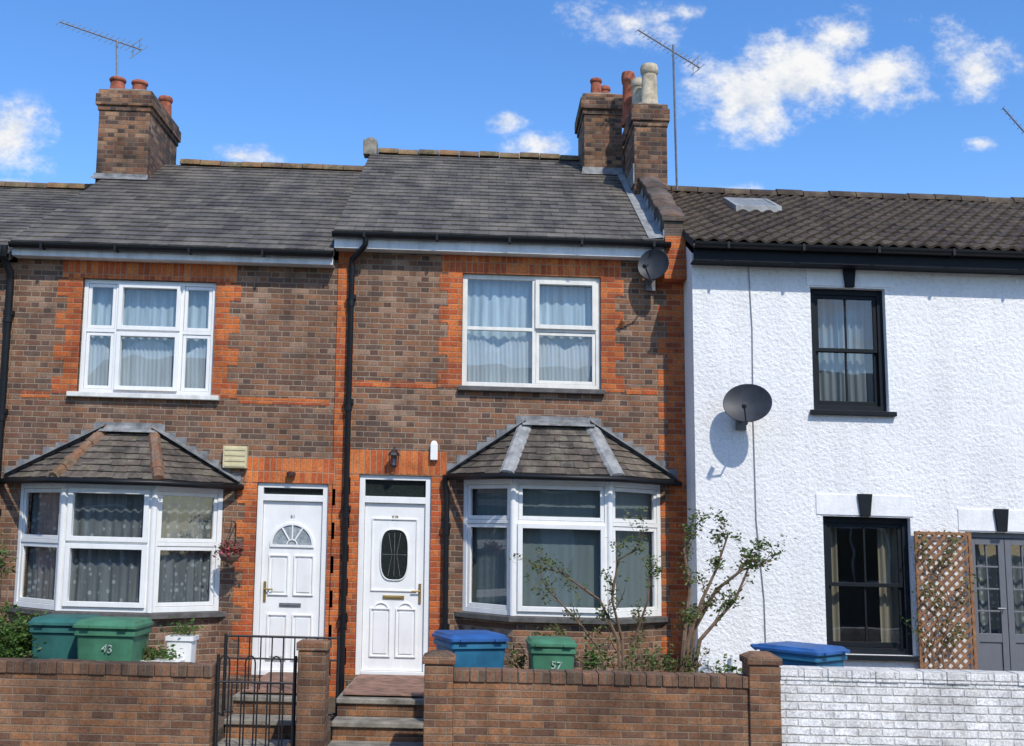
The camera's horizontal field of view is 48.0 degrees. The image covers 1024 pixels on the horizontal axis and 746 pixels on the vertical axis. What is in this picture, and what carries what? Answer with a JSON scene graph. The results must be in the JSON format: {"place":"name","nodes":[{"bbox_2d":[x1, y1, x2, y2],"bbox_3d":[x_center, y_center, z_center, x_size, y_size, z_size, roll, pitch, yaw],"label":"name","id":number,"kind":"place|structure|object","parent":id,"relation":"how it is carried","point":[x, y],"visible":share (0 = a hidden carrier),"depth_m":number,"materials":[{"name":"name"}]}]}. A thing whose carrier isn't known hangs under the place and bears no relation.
{"place":"outdoors","nodes":[
{"label":"outdoors","id":0,"kind":"place"},
{"bbox_2d":[217,694,232,742],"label":"garden ground","id":1,"kind":"structure","parent":0,"point":[221,730],"depth_m":12.02,"materials":[{"name":"grey concrete"}]},
{"bbox_2d":[0,530,16,618],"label":"climbing plant","id":2,"kind":"object","parent":1,"relation":"on","point":[3,564],"visible":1,"depth_m":12.86,"materials":[{"name":"green plant"}]},
{"bbox_2d":[0,601,47,658],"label":"hedge bush","id":3,"kind":"object","parent":1,"relation":"on","point":[14,643],"visible":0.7,"depth_m":11.37,"materials":[{"name":"green plant"}]},
{"bbox_2d":[27,614,100,658],"bbox_3d":[-4.495,2.973,11.556,0.604,1.059,0.750,1,-8,-1],"label":"wheelie bin","id":4,"kind":"object","parent":1,"relation":"on","point":[55,632],"visible":0.36,"depth_m":11.31,"materials":[{"name":"teal plastic"}]},
{"bbox_2d":[72,616,153,660],"bbox_3d":[-3.949,2.961,11.370,0.618,1.060,0.751,1,-8,-1],"label":"wheelie bin","id":5,"kind":"object","parent":1,"relation":"on","point":[104,638],"visible":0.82,"depth_m":11.12,"materials":[{"name":"green plastic"}]},
{"bbox_2d":[142,635,162,660],"bbox_3d":[-3.664,3.078,11.493,0.312,0.911,0.220,-2,-8,16],"label":"garden plant","id":6,"kind":"object","parent":1,"relation":"on","point":[147,655],"visible":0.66,"depth_m":11.50,"materials":[{"name":"green plant"}]},
{"bbox_2d":[142,642,184,661],"bbox_3d":[-3.513,3.111,11.499,0.439,0.817,0.314,1,-8,-1],"label":"planter","id":7,"kind":"object","parent":1,"relation":"on","point":[165,654],"visible":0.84,"depth_m":11.51,"materials":[{"name":"white plastic"}]},
{"bbox_2d":[156,616,203,662],"bbox_3d":[-3.417,3.025,11.736,0.492,1.057,0.328,1,-8,-1],"label":"planter","id":8,"kind":"object","parent":1,"relation":"on","point":[187,642],"visible":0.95,"depth_m":11.69,"materials":[{"name":"white plastic"}]},
{"bbox_2d":[287,697,334,745],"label":"garden ground","id":9,"kind":"structure","parent":0,"point":[331,705],"depth_m":12.18,"materials":[{"name":"grey concrete"}]},
{"bbox_2d":[221,634,339,716],"bbox_3d":[-2.452,3.233,12.207,1.228,0.907,0.032,1,-8,-1],"label":"iron railing","id":10,"kind":"object","parent":9,"relation":"on","point":[226,636],"visible":0.63,"depth_m":12.22,"materials":[{"name":"black metal"}]},
{"bbox_2d":[0,0,1023,197],"label":"sky","id":11,"kind":"structure","parent":0,"point":[878,96],"materials":[{"name":"blue"}]},
{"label":"garden ground","id":12,"kind":"structure","parent":0,"visible":0},
{"bbox_2d":[432,630,509,678],"bbox_3d":[-0.430,3.095,11.496,0.618,1.009,0.751,3,-9,-21],"label":"wheelie bin","id":13,"kind":"object","parent":12,"relation":"on","point":[485,649],"visible":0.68,"depth_m":11.28,"materials":[{"name":"blue plastic"}]},
{"bbox_2d":[506,641,528,668],"bbox_3d":[0.069,3.191,11.680,0.354,0.932,0.270,1,-8,-1],"label":"garden plant","id":14,"kind":"object","parent":12,"relation":"on","point":[520,664],"visible":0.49,"depth_m":11.70,"materials":[{"name":"green plant"}]},
{"bbox_2d":[526,636,576,670],"bbox_3d":[0.385,3.121,11.412,0.491,0.977,0.605,1,-8,-1],"label":"wheelie bin","id":15,"kind":"object","parent":12,"relation":"on","point":[552,652],"visible":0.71,"depth_m":11.22,"materials":[{"name":"green plastic"}]},
{"bbox_2d":[508,506,665,670],"bbox_3d":[0.790,2.574,12.095,1.668,2.348,0.664,1,-8,-1],"label":"rose shrub","id":16,"kind":"object","parent":12,"relation":"on","point":[638,621],"visible":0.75,"depth_m":12.11,"materials":[{"name":"green plant"}]},
{"bbox_2d":[575,634,610,669],"bbox_3d":[0.810,3.131,11.500,0.364,1.038,0.270,1,-8,-1],"label":"garden plant","id":17,"kind":"object","parent":12,"relation":"on","point":[594,657],"visible":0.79,"depth_m":11.52,"materials":[{"name":"green plant"}]},
{"bbox_2d":[623,641,677,672],"bbox_3d":[1.410,3.199,11.612,0.548,0.971,0.497,1,-8,-1],"label":"garden plant","id":18,"kind":"object","parent":12,"relation":"on","point":[652,662],"visible":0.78,"depth_m":11.64,"materials":[{"name":"green plant"}]},
{"bbox_2d":[696,653,741,673],"bbox_3d":[2.136,3.274,11.615,0.555,0.860,0.396,1,-8,-1],"label":"garden plant","id":19,"kind":"object","parent":12,"relation":"on","point":[732,668],"visible":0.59,"depth_m":11.65,"materials":[{"name":"green plant"}]},
{"bbox_2d":[673,507,796,672],"bbox_3d":[2.317,2.590,12.107,1.424,2.346,0.590,1,-8,-1],"label":"young tree","id":20,"kind":"object","parent":12,"relation":"on","point":[687,658],"visible":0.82,"depth_m":12.15,"materials":[{"name":"green plant"}]},
{"bbox_2d":[750,641,849,666],"bbox_3d":[2.898,3.203,11.518,0.618,0.967,0.843,8,-11,-44],"label":"wheelie bin","id":21,"kind":"object","parent":12,"relation":"on","point":[799,653],"visible":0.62,"depth_m":11.34,"materials":[{"name":"blue plastic"}]},
{"bbox_2d":[901,530,984,668],"bbox_3d":[5.005,2.914,13.287,0.884,2.184,0.436,1,-8,-1],"label":"climbing plant","id":22,"kind":"object","parent":12,"relation":"on","point":[939,603],"visible":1,"depth_m":13.34,"materials":[{"name":"green plant"}]},
{"bbox_3d":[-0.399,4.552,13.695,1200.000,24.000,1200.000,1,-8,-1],"label":"ground","id":23,"kind":"structure","parent":0,"visible":0},
{"bbox_2d":[0,181,92,514],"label":"brick house","id":24,"kind":"structure","parent":23,"relation":"on","point":[24,206],"depth_m":16.85,"materials":[{"name":"brown brick"}]},
{"bbox_2d":[0,658,215,745],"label":"garden wall","id":25,"kind":"structure","parent":23,"relation":"on","point":[61,702],"depth_m":10.58,"materials":[{"name":"brick"}]},
{"bbox_2d":[0,76,364,694],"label":"brick house","id":26,"kind":"structure","parent":23,"relation":"on","point":[174,328],"depth_m":14.18,"materials":[{"name":"brown brick"}]},
{"bbox_2d":[56,19,147,75],"bbox_3d":[-6.626,-5.123,18.519,1.434,1.242,0.238,1,-8,-1],"label":"television aerial","id":27,"kind":"object","parent":26,"relation":"on","point":[113,40],"visible":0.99,"depth_m":18.55,"materials":[{"name":"metal"}]},
{"bbox_2d":[0,422,243,662],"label":"bay window","id":28,"kind":"structure","parent":26,"relation":"in","point":[126,519],"depth_m":13.55,"materials":[{"name":"white plastic"}]},
{"bbox_2d":[66,279,219,400],"bbox_3d":[-4.534,-0.410,14.351,1.851,1.526,0.303,1,-8,-1],"label":"window","id":29,"kind":"structure","parent":26,"relation":"in","point":[141,339],"depth_m":14.39,"materials":[{"name":"white plastic"}]},
{"bbox_2d":[209,520,248,562],"bbox_3d":[-3.392,2.004,13.669,0.423,0.509,0.475,5,-9,-31],"label":"hanging basket","id":30,"kind":"object","parent":26,"relation":"attached to","point":[229,553],"visible":1,"depth_m":13.59,"materials":[{"name":"pink metal"}]},
{"bbox_2d":[223,446,248,468],"bbox_3d":[-3.380,1.028,14.055,0.291,0.274,0.092,1,-8,-1],"label":"air vent","id":31,"kind":"object","parent":26,"relation":"attached to","point":[235,456],"visible":1,"depth_m":14.02,"materials":[{"name":"beige paint"}]},
{"bbox_2d":[251,482,328,674],"bbox_3d":[-2.689,2.499,14.001,0.863,2.315,0.120,1,-8,-1],"label":"door","id":32,"kind":"structure","parent":26,"relation":"in","point":[290,585],"depth_m":13.99,"materials":[{"name":"white plastic"}]},
{"bbox_2d":[287,471,295,476],"bbox_3d":[-2.698,1.234,14.047,0.110,0.061,0.107,1,-8,-1],"label":"wall lamp","id":33,"kind":"object","parent":26,"relation":"attached to","point":[291,474],"visible":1,"depth_m":14.01,"materials":[{"name":"brown plastic"}]},
{"bbox_2d":[217,672,329,745],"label":"steps","id":34,"kind":"structure","parent":23,"relation":"on","point":[261,714],"depth_m":11.85,"materials":[{"name":"concrete"}]},
{"bbox_2d":[295,639,331,745],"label":"gate pillar","id":35,"kind":"structure","parent":23,"relation":"on","point":[312,693],"depth_m":10.62,"materials":[{"name":"brick"}]},
{"bbox_2d":[213,654,296,745],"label":"iron gate","id":36,"kind":"structure","parent":35,"relation":"attached to","point":[217,689],"depth_m":10.71,"materials":[{"name":"black metal"}]},
{"bbox_2d":[328,674,423,745],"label":"steps","id":37,"kind":"structure","parent":23,"relation":"on","point":[379,710],"depth_m":11.94,"materials":[{"name":"brick"}]},
{"bbox_2d":[328,62,688,697],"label":"brick house","id":38,"kind":"structure","parent":23,"relation":"on","point":[510,336],"depth_m":14.29,"materials":[{"name":"brown brick"}]},
{"bbox_2d":[355,474,431,674],"bbox_3d":[-1.440,2.456,14.041,0.880,2.419,0.120,1,-8,-1],"label":"door","id":39,"kind":"structure","parent":38,"relation":"in","point":[393,576],"depth_m":14.02,"materials":[{"name":"white plastic"}]},
{"bbox_2d":[388,447,399,466],"bbox_3d":[-1.433,1.025,14.060,0.139,0.248,0.190,-3,-9,20],"label":"wall lantern","id":40,"kind":"object","parent":38,"relation":"attached to","point":[393,453],"depth_m":14.02,"materials":[{"name":"black metal"}]},
{"bbox_2d":[430,441,437,459],"bbox_3d":[-0.959,0.953,14.146,0.090,0.241,0.063,1,-8,-1],"label":"alarm box","id":41,"kind":"object","parent":38,"relation":"attached to","point":[433,450],"visible":1,"depth_m":14.11,"materials":[{"name":"white plastic"}]},
{"bbox_2d":[458,274,604,394],"bbox_3d":[0.244,-0.484,14.491,1.825,1.531,0.303,1,-8,-1],"label":"window","id":42,"kind":"structure","parent":38,"relation":"in","point":[524,334],"depth_m":14.54,"materials":[{"name":"white glass"}]},
{"bbox_2d":[442,415,681,671],"bbox_3d":[0.621,2.516,13.634,2.953,4.108,0.926,1,-8,-1],"label":"bay window","id":43,"kind":"structure","parent":38,"relation":"in","point":[561,486],"depth_m":13.66,"materials":[{"name":"white plastic"}]},
{"bbox_2d":[638,249,668,291],"bbox_3d":[1.756,-1.312,14.272,0.361,0.484,0.601,1,-8,-1],"label":"satellite dish","id":44,"kind":"object","parent":38,"relation":"attached to","point":[653,264],"visible":1,"depth_m":14.33,"materials":[{"name":"metal"}]},
{"bbox_2d":[422,650,781,745],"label":"garden wall","id":45,"kind":"structure","parent":23,"relation":"on","point":[528,707],"depth_m":10.69,"materials":[{"name":"brick"}]},
{"bbox_2d":[668,185,1023,673],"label":"white house","id":46,"kind":"structure","parent":23,"relation":"on","point":[872,343],"depth_m":13.80,"materials":[{"name":"white paint"}]},
{"bbox_2d":[635,28,703,189],"bbox_3d":[2.374,-3.971,17.189,1.073,2.551,0.230,1,-8,-1],"label":"television aerial","id":47,"kind":"object","parent":46,"relation":"on","point":[674,100],"visible":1,"depth_m":17.23,"materials":[{"name":"metal"}]},
{"bbox_2d":[723,384,771,429],"bbox_3d":[2.697,0.380,13.433,0.477,0.526,0.587,5,-9,-29],"label":"satellite dish","id":48,"kind":"object","parent":46,"relation":"attached to","point":[744,405],"visible":1,"depth_m":13.46,"materials":[{"name":"metal"}]},
{"bbox_2d":[810,289,896,416],"bbox_3d":[4.083,-0.243,14.005,1.027,1.578,0.380,1,-8,-1],"label":"window","id":49,"kind":"structure","parent":46,"relation":"in","point":[848,363],"depth_m":14.11,"materials":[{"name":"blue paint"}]},
{"bbox_2d":[823,516,923,661],"bbox_3d":[4.199,2.540,13.618,1.156,1.670,0.380,1,-8,-1],"label":"window","id":50,"kind":"structure","parent":46,"relation":"in","point":[892,533],"depth_m":13.69,"materials":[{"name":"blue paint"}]},
{"bbox_2d":[913,530,977,669],"bbox_3d":[5.066,2.752,13.430,0.691,1.808,0.030,1,-8,-1],"label":"trellis","id":51,"kind":"object","parent":46,"relation":"attached to","point":[920,603],"visible":0.78,"depth_m":13.44,"materials":[{"name":"brown wood"}]},
{"bbox_2d":[965,532,1023,670],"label":"door","id":52,"kind":"structure","parent":46,"relation":"in","point":[997,558],"depth_m":13.65,"materials":[{"name":"grey paint"}]},
{"bbox_2d":[1001,106,1023,133],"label":"television aerial","id":53,"kind":"object","parent":46,"relation":"on","point":[1010,116],"visible":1,"depth_m":18.14,"materials":[{"name":"metal"}]},
{"bbox_2d":[780,665,1023,745],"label":"garden wall","id":54,"kind":"structure","parent":23,"relation":"on","point":[830,706],"depth_m":10.77,"materials":[{"name":"white brick"}]}
]}

